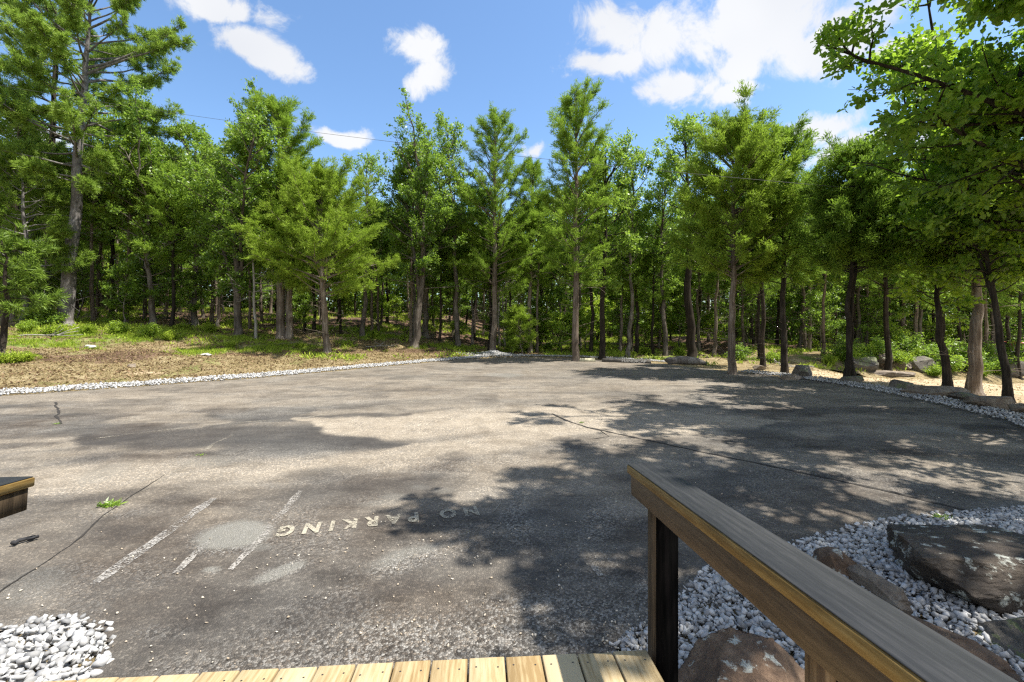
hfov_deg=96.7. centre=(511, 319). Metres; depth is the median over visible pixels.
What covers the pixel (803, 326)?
cedar tree
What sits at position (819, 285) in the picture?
cedar tree
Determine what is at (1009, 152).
oak tree
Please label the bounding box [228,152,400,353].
cedar tree
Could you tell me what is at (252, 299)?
sapling
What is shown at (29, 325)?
shrub
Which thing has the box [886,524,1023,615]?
boulder
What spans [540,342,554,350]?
shrub
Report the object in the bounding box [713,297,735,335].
sapling
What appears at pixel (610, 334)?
oak tree
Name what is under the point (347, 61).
sky
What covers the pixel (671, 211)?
oak tree
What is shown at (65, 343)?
grass
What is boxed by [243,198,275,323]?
cedar tree
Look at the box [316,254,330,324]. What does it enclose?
cedar tree
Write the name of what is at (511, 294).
oak tree
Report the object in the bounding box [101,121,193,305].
oak tree
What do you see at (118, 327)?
shrub
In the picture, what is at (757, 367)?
rock
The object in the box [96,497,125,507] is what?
weed
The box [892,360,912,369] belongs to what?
rock
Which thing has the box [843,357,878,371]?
rock
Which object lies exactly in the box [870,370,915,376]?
rock
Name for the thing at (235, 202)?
oak tree
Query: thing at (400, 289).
distant woods
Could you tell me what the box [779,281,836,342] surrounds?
sapling
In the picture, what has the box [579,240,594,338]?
cedar tree
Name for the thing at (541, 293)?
oak tree
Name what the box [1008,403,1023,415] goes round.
rock
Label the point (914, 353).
shrub
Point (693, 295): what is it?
sapling
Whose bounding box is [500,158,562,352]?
cedar tree
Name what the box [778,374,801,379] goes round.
rock
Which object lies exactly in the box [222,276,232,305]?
sapling
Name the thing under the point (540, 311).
sapling
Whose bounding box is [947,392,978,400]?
rock slab
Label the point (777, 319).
cedar tree
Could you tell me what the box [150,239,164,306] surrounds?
cedar tree
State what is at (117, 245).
cedar tree
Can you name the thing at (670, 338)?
cedar tree
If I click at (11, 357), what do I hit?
shrub
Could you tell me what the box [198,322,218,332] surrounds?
shrub
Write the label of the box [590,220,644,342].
oak tree
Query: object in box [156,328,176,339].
shrub
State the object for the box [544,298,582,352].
sapling
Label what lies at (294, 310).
sapling
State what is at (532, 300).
cedar tree
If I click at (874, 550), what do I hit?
gravel
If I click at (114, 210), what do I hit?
oak tree
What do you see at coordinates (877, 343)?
shrub
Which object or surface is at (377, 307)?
cedar tree
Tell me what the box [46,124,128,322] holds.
cedar tree
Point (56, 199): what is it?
pine tree
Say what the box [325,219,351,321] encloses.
oak tree
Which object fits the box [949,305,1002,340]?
sapling
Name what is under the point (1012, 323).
sapling
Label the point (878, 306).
oak tree
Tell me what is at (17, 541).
rubber strip
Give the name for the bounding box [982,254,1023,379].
cedar tree
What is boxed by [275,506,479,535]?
painted lettering
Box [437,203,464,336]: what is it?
cedar tree
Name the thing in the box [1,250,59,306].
sapling
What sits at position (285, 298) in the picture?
dead tree
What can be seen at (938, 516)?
weed
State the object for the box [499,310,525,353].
sapling
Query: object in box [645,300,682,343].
sapling
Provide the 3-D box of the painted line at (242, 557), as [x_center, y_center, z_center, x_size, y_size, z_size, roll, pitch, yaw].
[-2.334,1.988,4.460,0.094,0.005,1.695,0,0,-8]
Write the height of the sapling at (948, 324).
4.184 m
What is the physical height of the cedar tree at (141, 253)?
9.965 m
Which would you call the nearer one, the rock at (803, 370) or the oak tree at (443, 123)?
the rock at (803, 370)
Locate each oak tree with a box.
[0,94,72,304]
[6,186,64,267]
[50,86,149,317]
[83,129,202,324]
[90,76,263,325]
[93,218,134,291]
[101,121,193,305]
[146,75,288,336]
[156,139,190,310]
[176,183,221,317]
[183,250,208,303]
[205,244,233,311]
[240,181,287,300]
[318,234,346,316]
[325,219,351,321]
[340,149,391,336]
[357,198,401,327]
[372,87,481,348]
[392,128,467,337]
[415,108,474,346]
[415,205,439,325]
[430,270,450,321]
[443,210,492,344]
[455,182,497,339]
[500,231,525,335]
[521,269,544,311]
[527,205,569,346]
[535,184,574,338]
[535,212,567,339]
[536,236,582,345]
[546,175,612,347]
[555,179,627,352]
[571,127,652,359]
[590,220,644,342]
[596,196,641,337]
[601,179,659,353]
[608,145,658,356]
[631,155,700,355]
[645,226,692,315]
[647,110,723,357]
[669,195,730,352]
[680,231,706,329]
[713,220,769,347]
[719,278,776,339]
[723,204,738,338]
[728,177,760,343]
[769,221,828,344]
[777,263,830,347]
[810,0,1023,203]
[823,261,894,348]
[827,271,874,307]
[834,0,1023,242]
[835,269,868,341]
[838,262,892,345]
[860,273,895,331]
[860,274,914,351]
[871,151,997,385]
[884,130,1023,402]
[888,252,964,349]
[891,281,955,318]
[928,0,1023,30]
[940,291,948,339]
[964,283,1023,356]
[988,286,1012,353]
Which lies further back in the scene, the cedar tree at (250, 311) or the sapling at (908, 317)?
the sapling at (908, 317)
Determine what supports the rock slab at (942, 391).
on the ground at (812, 357)
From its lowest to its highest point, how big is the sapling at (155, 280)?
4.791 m
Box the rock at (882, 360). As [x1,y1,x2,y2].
[876,350,893,368]
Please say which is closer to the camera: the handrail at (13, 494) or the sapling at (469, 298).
the handrail at (13, 494)
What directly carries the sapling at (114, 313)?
on the ground at (812, 357)
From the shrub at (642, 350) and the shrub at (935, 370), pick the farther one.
the shrub at (642, 350)
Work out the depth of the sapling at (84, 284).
36.51 m
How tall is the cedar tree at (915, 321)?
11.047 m
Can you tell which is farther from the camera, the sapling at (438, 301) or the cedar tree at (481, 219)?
the sapling at (438, 301)
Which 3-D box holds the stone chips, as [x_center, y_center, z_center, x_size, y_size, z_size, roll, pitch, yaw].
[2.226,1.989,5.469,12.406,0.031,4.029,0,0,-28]
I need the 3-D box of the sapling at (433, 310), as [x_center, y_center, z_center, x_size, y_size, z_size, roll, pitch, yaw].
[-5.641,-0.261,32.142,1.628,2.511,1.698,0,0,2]
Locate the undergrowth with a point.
(609, 344)
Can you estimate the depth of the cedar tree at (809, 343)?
26.40 m
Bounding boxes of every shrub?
[0,348,27,363]
[13,299,69,325]
[15,318,38,331]
[17,349,40,361]
[34,321,74,336]
[71,321,101,333]
[105,320,131,333]
[133,321,161,336]
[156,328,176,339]
[174,322,191,329]
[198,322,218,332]
[223,339,236,347]
[294,340,306,347]
[369,330,380,337]
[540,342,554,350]
[638,345,650,354]
[670,346,686,355]
[724,342,755,359]
[765,350,779,362]
[819,332,875,358]
[821,353,839,365]
[834,347,866,362]
[857,343,880,356]
[870,335,901,360]
[891,331,935,356]
[893,349,916,365]
[909,347,936,357]
[917,340,964,368]
[923,363,941,376]
[939,352,968,373]
[946,337,1000,369]
[947,342,988,358]
[966,364,993,376]
[982,340,1021,367]
[989,361,1014,375]
[996,337,1023,358]
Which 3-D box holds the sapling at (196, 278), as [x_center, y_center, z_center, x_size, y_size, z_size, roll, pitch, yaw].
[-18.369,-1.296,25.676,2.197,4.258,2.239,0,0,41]
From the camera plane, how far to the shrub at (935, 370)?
21.84 m
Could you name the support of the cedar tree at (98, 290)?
on the ground at (812, 357)
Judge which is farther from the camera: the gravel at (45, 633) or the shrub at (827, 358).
the shrub at (827, 358)
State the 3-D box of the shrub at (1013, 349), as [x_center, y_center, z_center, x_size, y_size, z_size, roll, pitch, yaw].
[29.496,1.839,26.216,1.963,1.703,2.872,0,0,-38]
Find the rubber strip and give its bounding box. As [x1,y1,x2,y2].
[10,535,38,544]
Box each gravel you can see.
[0,355,487,395]
[0,612,116,681]
[456,350,528,357]
[516,354,664,361]
[609,504,1023,681]
[738,369,1023,427]
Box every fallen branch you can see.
[19,326,82,335]
[366,341,396,346]
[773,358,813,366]
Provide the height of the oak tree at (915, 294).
7.780 m
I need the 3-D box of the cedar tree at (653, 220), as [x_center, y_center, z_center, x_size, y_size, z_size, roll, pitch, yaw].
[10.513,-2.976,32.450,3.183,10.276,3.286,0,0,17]
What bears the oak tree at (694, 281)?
on the ground at (812, 357)
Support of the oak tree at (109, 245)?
on the ground at (812, 357)
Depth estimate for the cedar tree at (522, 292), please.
41.56 m
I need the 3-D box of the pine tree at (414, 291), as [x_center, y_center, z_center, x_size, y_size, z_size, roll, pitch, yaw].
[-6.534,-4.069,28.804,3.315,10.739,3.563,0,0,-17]
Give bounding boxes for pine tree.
[0,0,151,312]
[0,0,197,325]
[0,136,98,323]
[0,221,70,352]
[385,191,429,334]
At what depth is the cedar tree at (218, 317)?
26.46 m
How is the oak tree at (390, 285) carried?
on the ground at (812, 357)
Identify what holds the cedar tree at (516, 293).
on the ground at (812, 357)
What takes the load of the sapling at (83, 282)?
on the ground at (812, 357)
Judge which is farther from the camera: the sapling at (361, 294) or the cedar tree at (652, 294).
the sapling at (361, 294)
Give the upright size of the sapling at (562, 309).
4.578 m
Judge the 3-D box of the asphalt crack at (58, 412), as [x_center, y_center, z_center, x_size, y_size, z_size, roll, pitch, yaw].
[-9.849,1.993,9.852,3.324,0.007,0.109,0,0,44]
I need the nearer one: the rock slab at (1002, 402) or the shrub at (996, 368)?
the rock slab at (1002, 402)
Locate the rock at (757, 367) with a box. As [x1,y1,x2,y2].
[753,365,766,369]
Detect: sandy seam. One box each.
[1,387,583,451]
[102,434,232,516]
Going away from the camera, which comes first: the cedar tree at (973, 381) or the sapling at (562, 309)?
the cedar tree at (973, 381)
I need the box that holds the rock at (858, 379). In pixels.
[839,376,863,383]
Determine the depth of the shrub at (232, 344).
20.64 m
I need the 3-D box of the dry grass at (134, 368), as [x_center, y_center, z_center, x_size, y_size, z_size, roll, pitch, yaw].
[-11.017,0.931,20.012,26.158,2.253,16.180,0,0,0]
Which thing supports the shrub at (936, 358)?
on the ground at (812, 357)
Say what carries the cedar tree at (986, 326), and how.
on the ground at (812, 357)
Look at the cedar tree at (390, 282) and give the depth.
41.40 m
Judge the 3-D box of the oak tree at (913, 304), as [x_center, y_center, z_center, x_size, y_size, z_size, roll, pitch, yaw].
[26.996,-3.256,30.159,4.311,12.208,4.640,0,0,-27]
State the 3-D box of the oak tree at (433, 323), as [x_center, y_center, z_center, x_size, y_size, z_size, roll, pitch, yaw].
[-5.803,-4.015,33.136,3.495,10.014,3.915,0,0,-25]
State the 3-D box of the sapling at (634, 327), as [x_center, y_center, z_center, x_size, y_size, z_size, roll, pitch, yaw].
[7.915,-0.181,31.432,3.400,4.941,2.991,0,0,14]
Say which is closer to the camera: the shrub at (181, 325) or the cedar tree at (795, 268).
the cedar tree at (795, 268)
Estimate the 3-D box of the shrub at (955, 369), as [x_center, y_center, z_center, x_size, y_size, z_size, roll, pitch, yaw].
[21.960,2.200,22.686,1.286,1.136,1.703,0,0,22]
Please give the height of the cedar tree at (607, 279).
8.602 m
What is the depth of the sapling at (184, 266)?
37.41 m
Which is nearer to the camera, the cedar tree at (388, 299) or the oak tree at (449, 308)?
the cedar tree at (388, 299)
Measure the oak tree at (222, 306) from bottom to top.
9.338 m
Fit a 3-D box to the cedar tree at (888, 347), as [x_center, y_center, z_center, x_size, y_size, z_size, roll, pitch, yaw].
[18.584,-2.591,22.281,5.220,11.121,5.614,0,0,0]
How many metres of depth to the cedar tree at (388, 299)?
33.47 m
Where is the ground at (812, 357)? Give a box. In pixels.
[0,305,1023,681]
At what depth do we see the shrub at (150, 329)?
20.89 m
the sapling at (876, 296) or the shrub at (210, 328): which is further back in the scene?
the sapling at (876, 296)
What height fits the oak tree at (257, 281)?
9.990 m
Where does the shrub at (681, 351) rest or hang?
on the ground at (812, 357)
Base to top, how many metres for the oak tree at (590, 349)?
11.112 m
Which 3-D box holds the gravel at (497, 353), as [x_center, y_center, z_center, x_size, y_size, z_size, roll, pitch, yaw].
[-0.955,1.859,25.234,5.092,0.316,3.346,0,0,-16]
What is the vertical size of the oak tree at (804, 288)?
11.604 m
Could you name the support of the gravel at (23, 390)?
on the ground at (812, 357)
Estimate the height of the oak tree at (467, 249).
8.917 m
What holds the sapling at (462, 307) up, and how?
on the ground at (812, 357)
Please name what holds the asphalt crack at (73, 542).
on the asphalt lot
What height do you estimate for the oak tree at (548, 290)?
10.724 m
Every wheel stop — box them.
[579,358,595,361]
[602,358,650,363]
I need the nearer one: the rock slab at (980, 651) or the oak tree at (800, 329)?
the rock slab at (980, 651)
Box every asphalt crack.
[0,476,161,591]
[54,402,62,423]
[553,414,970,511]
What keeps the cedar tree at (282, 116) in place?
on the ground at (812, 357)
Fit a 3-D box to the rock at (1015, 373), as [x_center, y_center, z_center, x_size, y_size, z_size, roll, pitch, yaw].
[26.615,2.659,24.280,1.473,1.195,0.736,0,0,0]
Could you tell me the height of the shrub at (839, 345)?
1.441 m
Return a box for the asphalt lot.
[0,357,1023,678]
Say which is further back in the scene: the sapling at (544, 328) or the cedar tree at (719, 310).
the cedar tree at (719, 310)
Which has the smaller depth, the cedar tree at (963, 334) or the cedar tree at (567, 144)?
the cedar tree at (567, 144)
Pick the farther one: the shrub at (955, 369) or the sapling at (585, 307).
the sapling at (585, 307)
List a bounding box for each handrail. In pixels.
[0,476,34,518]
[627,463,1017,681]
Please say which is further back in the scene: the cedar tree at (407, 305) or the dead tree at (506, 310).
the cedar tree at (407, 305)
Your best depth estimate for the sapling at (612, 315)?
27.80 m
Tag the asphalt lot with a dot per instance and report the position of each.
(520, 453)
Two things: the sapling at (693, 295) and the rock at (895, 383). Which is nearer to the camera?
the rock at (895, 383)
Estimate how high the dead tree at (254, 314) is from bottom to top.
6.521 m
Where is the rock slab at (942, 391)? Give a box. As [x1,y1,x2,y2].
[900,385,970,397]
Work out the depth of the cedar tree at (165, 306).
30.64 m
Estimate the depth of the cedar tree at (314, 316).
26.81 m
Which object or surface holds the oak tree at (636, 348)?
on the ground at (812, 357)
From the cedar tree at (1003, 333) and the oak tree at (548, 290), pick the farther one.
the oak tree at (548, 290)
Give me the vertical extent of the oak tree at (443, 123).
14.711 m
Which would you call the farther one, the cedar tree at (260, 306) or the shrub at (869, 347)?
the cedar tree at (260, 306)
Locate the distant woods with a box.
[0,186,1023,351]
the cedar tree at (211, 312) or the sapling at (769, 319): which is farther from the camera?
the sapling at (769, 319)
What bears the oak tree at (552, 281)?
on the ground at (812, 357)
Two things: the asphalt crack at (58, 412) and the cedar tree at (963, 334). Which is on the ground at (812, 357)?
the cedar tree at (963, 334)
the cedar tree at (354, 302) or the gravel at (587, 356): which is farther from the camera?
the cedar tree at (354, 302)
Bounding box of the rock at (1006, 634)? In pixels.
[977,617,1023,671]
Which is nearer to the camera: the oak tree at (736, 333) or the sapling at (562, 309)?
the oak tree at (736, 333)
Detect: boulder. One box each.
[678,627,804,681]
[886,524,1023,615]
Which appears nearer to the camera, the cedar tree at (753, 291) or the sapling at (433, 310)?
the cedar tree at (753, 291)
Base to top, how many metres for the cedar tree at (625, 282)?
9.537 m
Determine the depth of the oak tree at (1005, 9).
6.95 m
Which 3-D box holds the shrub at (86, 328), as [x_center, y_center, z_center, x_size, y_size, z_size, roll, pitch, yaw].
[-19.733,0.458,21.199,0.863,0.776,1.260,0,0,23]
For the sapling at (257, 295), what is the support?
on the ground at (812, 357)
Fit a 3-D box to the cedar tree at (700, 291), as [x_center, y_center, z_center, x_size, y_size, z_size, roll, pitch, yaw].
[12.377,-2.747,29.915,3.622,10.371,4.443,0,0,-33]
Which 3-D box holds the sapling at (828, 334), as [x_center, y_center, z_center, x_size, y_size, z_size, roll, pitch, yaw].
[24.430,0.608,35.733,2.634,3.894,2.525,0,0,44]
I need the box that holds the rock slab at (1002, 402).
[962,395,1014,410]
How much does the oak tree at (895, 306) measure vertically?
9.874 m
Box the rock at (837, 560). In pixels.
[812,546,856,578]
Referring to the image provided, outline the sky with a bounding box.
[0,0,1023,318]
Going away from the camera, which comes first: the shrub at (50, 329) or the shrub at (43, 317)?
the shrub at (50, 329)
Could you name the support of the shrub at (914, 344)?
on the ground at (812, 357)
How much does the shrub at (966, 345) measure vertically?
1.445 m
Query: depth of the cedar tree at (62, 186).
27.43 m
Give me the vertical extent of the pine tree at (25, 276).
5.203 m
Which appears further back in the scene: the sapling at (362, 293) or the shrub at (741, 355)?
the sapling at (362, 293)
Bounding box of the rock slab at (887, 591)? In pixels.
[847,564,912,614]
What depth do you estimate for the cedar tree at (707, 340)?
32.13 m
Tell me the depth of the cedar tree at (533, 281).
26.98 m
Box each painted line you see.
[93,498,216,583]
[175,542,208,571]
[228,490,301,569]
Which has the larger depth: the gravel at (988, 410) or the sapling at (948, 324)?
the sapling at (948, 324)
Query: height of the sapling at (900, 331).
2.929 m
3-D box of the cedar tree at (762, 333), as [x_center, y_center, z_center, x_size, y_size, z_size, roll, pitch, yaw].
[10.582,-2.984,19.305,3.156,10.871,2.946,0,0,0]
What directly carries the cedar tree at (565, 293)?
on the ground at (812, 357)
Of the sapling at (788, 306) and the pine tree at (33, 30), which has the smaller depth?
the pine tree at (33, 30)
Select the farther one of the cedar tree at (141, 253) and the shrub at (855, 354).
the cedar tree at (141, 253)
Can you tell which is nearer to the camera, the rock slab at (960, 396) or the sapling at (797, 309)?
the rock slab at (960, 396)
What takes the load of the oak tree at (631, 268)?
on the ground at (812, 357)
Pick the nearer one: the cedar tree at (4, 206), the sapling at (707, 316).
the cedar tree at (4, 206)
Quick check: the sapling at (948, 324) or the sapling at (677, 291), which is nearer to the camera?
the sapling at (677, 291)
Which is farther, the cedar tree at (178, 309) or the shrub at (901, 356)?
the cedar tree at (178, 309)
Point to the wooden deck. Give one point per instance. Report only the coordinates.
(630, 666)
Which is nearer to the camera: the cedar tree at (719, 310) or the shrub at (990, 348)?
the shrub at (990, 348)
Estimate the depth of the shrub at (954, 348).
23.15 m
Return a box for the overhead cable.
[1,85,847,187]
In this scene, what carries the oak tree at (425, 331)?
on the ground at (812, 357)
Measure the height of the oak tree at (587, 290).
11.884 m
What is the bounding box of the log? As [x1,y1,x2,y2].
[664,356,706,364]
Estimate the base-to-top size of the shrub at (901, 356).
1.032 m
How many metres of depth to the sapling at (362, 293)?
37.97 m
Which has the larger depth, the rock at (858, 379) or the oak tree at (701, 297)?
the oak tree at (701, 297)
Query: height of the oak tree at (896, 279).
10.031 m
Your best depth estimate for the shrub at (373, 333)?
27.08 m
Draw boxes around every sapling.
[0,248,23,295]
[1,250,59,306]
[30,260,81,318]
[46,236,108,316]
[78,249,140,308]
[78,268,96,304]
[94,288,134,322]
[98,254,155,322]
[105,246,142,283]
[118,256,171,318]
[160,261,210,324]
[169,264,203,303]
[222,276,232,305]
[241,269,273,318]
[241,285,269,308]
[266,275,318,321]
[285,285,316,333]
[330,292,353,312]
[331,292,353,313]
[348,266,377,314]
[358,278,385,312]
[362,286,390,324]
[383,286,403,317]
[408,285,436,319]
[421,300,443,328]
[433,272,452,321]
[439,269,473,308]
[442,279,470,315]
[449,313,470,339]
[478,296,503,330]
[497,288,514,335]
[499,301,538,353]
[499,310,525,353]
[522,310,549,348]
[526,293,563,345]
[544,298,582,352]
[554,298,572,331]
[564,296,605,348]
[580,281,619,340]
[605,281,643,348]
[607,286,650,343]
[633,303,661,346]
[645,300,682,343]
[656,273,702,347]
[676,292,703,319]
[694,300,727,340]
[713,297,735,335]
[725,285,771,346]
[738,301,768,336]
[760,315,775,338]
[766,278,806,342]
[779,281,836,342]
[786,281,826,338]
[800,281,845,350]
[807,306,838,343]
[837,316,870,340]
[839,283,883,342]
[854,288,902,336]
[862,328,876,343]
[873,312,915,344]
[890,298,925,325]
[897,310,935,346]
[925,306,957,346]
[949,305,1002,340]
[982,297,1023,339]
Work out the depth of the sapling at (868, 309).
26.67 m
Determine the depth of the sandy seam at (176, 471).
6.27 m
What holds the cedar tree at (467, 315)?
on the ground at (812, 357)
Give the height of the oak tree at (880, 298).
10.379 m
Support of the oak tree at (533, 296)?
on the ground at (812, 357)
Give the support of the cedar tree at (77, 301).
on the ground at (812, 357)
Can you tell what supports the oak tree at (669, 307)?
on the ground at (812, 357)
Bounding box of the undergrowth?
[0,304,913,372]
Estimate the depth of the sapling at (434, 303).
39.13 m
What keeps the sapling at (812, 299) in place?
on the ground at (812, 357)
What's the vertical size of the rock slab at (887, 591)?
0.208 m
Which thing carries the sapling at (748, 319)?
on the ground at (812, 357)
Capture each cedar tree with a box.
[0,101,64,319]
[0,171,27,279]
[10,143,87,267]
[36,181,104,309]
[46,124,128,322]
[62,170,128,317]
[81,225,121,307]
[81,228,130,306]
[84,119,167,323]
[93,217,133,310]
[119,217,161,277]
[122,147,166,320]
[130,159,211,326]
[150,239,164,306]
[155,153,185,313]
[170,159,193,311]
[178,143,227,323]
[190,176,231,314]
[191,155,248,326]
[221,184,271,328]
[224,88,324,339]
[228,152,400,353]
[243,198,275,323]
[249,220,272,312]
[287,215,319,330]
[298,218,330,332]
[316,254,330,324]
[325,228,363,334]
[344,221,361,314]
[351,194,392,331]
[354,200,395,331]
[366,199,405,323]
[379,239,406,313]
[384,175,432,341]
[399,205,416,317]
[413,218,466,340]
[433,220,480,335]
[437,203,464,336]
[444,100,544,349]
[457,193,521,349]
[460,246,477,327]
[468,289,486,321]
[476,211,489,337]
[489,217,535,347]
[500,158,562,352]
[507,280,528,332]
[512,203,537,336]
[520,194,560,352]
[521,260,556,336]
[531,75,621,361]
[543,278,572,336]
[550,187,581,342]
[579,237,616,344]
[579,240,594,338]
[600,207,641,350]
[605,218,660,351]
[626,218,683,355]
[634,212,656,337]
[644,208,678,343]
[648,212,678,347]
[657,252,692,341]
[662,79,806,374]
[672,199,720,349]
[696,255,724,342]
[698,196,738,356]
[711,288,727,334]
[725,231,794,358]
[727,133,797,366]
[730,109,831,374]
[739,183,779,343]
[766,253,798,343]
[789,198,819,349]
[790,170,825,348]
[791,130,926,375]
[801,212,846,355]
[819,271,844,342]
[844,161,931,370]
[882,269,923,341]
[888,137,1023,395]
[894,272,945,344]
[911,278,962,350]
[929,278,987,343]
[949,279,969,344]
[962,282,1009,353]
[965,282,1022,356]
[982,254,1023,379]
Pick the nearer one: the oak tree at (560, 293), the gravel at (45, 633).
the gravel at (45, 633)
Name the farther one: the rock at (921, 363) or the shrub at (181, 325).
the shrub at (181, 325)
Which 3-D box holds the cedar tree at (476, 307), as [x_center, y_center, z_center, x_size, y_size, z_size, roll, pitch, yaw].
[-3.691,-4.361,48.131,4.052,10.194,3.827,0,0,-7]
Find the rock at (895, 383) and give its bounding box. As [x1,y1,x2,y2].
[888,379,913,389]
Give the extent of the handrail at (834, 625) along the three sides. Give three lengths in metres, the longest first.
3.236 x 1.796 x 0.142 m
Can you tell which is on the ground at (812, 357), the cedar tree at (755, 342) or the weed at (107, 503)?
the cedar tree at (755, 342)
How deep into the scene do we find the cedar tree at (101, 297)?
33.47 m
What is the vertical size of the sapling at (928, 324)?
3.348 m
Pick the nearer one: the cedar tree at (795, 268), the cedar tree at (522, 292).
the cedar tree at (795, 268)
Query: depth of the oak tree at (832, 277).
31.70 m
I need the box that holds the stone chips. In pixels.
[6,435,990,670]
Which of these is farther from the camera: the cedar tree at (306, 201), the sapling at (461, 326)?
the sapling at (461, 326)
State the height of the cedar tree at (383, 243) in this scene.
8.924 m
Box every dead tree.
[226,221,285,338]
[264,285,295,321]
[488,269,517,346]
[497,267,525,346]
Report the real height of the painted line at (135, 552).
0.006 m
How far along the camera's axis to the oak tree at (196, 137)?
24.61 m
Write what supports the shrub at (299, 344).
on the ground at (812, 357)
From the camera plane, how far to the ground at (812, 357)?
19.92 m
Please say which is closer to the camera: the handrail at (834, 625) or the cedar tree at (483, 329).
the handrail at (834, 625)
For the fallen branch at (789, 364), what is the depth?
19.73 m
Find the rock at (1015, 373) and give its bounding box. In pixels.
[1008,359,1023,377]
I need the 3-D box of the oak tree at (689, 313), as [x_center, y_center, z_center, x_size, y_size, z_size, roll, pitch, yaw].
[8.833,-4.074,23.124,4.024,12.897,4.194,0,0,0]
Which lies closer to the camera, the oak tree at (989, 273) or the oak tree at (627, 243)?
the oak tree at (989, 273)
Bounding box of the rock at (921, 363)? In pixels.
[911,356,935,372]
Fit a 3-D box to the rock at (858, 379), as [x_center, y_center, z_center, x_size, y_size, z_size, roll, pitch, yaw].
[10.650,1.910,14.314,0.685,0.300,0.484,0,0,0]
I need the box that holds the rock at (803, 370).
[792,365,811,378]
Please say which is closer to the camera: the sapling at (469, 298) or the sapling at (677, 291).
the sapling at (677, 291)
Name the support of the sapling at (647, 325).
on the ground at (812, 357)
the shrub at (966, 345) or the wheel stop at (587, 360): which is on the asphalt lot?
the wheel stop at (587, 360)
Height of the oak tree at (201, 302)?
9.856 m
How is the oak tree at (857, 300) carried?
on the ground at (812, 357)
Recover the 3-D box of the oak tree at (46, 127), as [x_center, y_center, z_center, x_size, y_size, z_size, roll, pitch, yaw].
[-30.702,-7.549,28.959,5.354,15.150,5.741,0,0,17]
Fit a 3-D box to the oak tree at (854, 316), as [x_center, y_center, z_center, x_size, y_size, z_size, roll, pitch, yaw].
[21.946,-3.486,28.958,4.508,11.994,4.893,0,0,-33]
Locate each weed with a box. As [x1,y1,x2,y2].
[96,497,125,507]
[931,513,952,519]
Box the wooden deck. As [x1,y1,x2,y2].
[43,650,663,681]
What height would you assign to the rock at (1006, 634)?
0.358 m
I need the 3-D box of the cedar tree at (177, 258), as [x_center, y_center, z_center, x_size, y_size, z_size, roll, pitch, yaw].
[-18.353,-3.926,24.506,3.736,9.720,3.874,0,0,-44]
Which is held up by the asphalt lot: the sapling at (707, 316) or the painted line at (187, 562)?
the painted line at (187, 562)
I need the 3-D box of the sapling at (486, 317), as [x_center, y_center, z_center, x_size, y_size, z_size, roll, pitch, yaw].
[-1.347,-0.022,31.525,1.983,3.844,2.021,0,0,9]
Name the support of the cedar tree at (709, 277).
on the ground at (812, 357)
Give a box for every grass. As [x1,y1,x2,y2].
[0,317,545,387]
[7,323,545,360]
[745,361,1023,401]
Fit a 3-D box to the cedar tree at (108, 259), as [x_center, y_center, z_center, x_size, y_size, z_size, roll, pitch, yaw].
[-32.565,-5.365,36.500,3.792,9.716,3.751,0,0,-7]
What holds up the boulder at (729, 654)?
on the ground at (812, 357)
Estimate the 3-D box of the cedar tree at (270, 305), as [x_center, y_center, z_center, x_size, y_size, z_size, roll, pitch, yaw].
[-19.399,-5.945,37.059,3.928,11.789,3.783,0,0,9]
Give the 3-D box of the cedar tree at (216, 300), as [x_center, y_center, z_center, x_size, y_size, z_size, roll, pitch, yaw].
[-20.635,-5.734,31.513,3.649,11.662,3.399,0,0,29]
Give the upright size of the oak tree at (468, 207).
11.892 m
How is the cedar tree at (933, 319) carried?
on the ground at (812, 357)
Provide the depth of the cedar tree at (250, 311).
26.99 m
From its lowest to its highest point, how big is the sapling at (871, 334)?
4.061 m
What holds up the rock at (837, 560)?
on the ground at (812, 357)
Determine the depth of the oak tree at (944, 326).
27.17 m
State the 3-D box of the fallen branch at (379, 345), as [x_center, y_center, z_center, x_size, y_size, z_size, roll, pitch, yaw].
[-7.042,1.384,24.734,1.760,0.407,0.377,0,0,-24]
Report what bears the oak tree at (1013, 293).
on the ground at (812, 357)
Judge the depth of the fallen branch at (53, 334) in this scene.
19.15 m
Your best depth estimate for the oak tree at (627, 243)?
22.85 m
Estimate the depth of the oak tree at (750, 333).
31.35 m
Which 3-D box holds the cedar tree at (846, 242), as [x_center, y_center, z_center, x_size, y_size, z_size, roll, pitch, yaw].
[10.998,-1.846,14.489,3.499,8.571,3.628,0,0,0]
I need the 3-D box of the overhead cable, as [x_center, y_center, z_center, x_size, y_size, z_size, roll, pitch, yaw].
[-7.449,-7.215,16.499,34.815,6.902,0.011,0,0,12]
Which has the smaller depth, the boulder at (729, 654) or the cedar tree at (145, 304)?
the boulder at (729, 654)
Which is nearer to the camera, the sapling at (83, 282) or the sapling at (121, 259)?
the sapling at (83, 282)
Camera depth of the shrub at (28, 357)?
15.62 m
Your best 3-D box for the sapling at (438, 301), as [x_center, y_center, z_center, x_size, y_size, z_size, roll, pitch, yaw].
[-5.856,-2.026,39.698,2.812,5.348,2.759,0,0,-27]
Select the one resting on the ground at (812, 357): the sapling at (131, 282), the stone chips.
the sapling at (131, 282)
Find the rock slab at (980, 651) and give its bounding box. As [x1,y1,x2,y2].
[902,611,1022,681]
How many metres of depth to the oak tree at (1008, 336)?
29.88 m
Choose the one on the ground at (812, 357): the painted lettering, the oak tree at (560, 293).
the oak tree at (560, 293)
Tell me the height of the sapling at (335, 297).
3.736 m

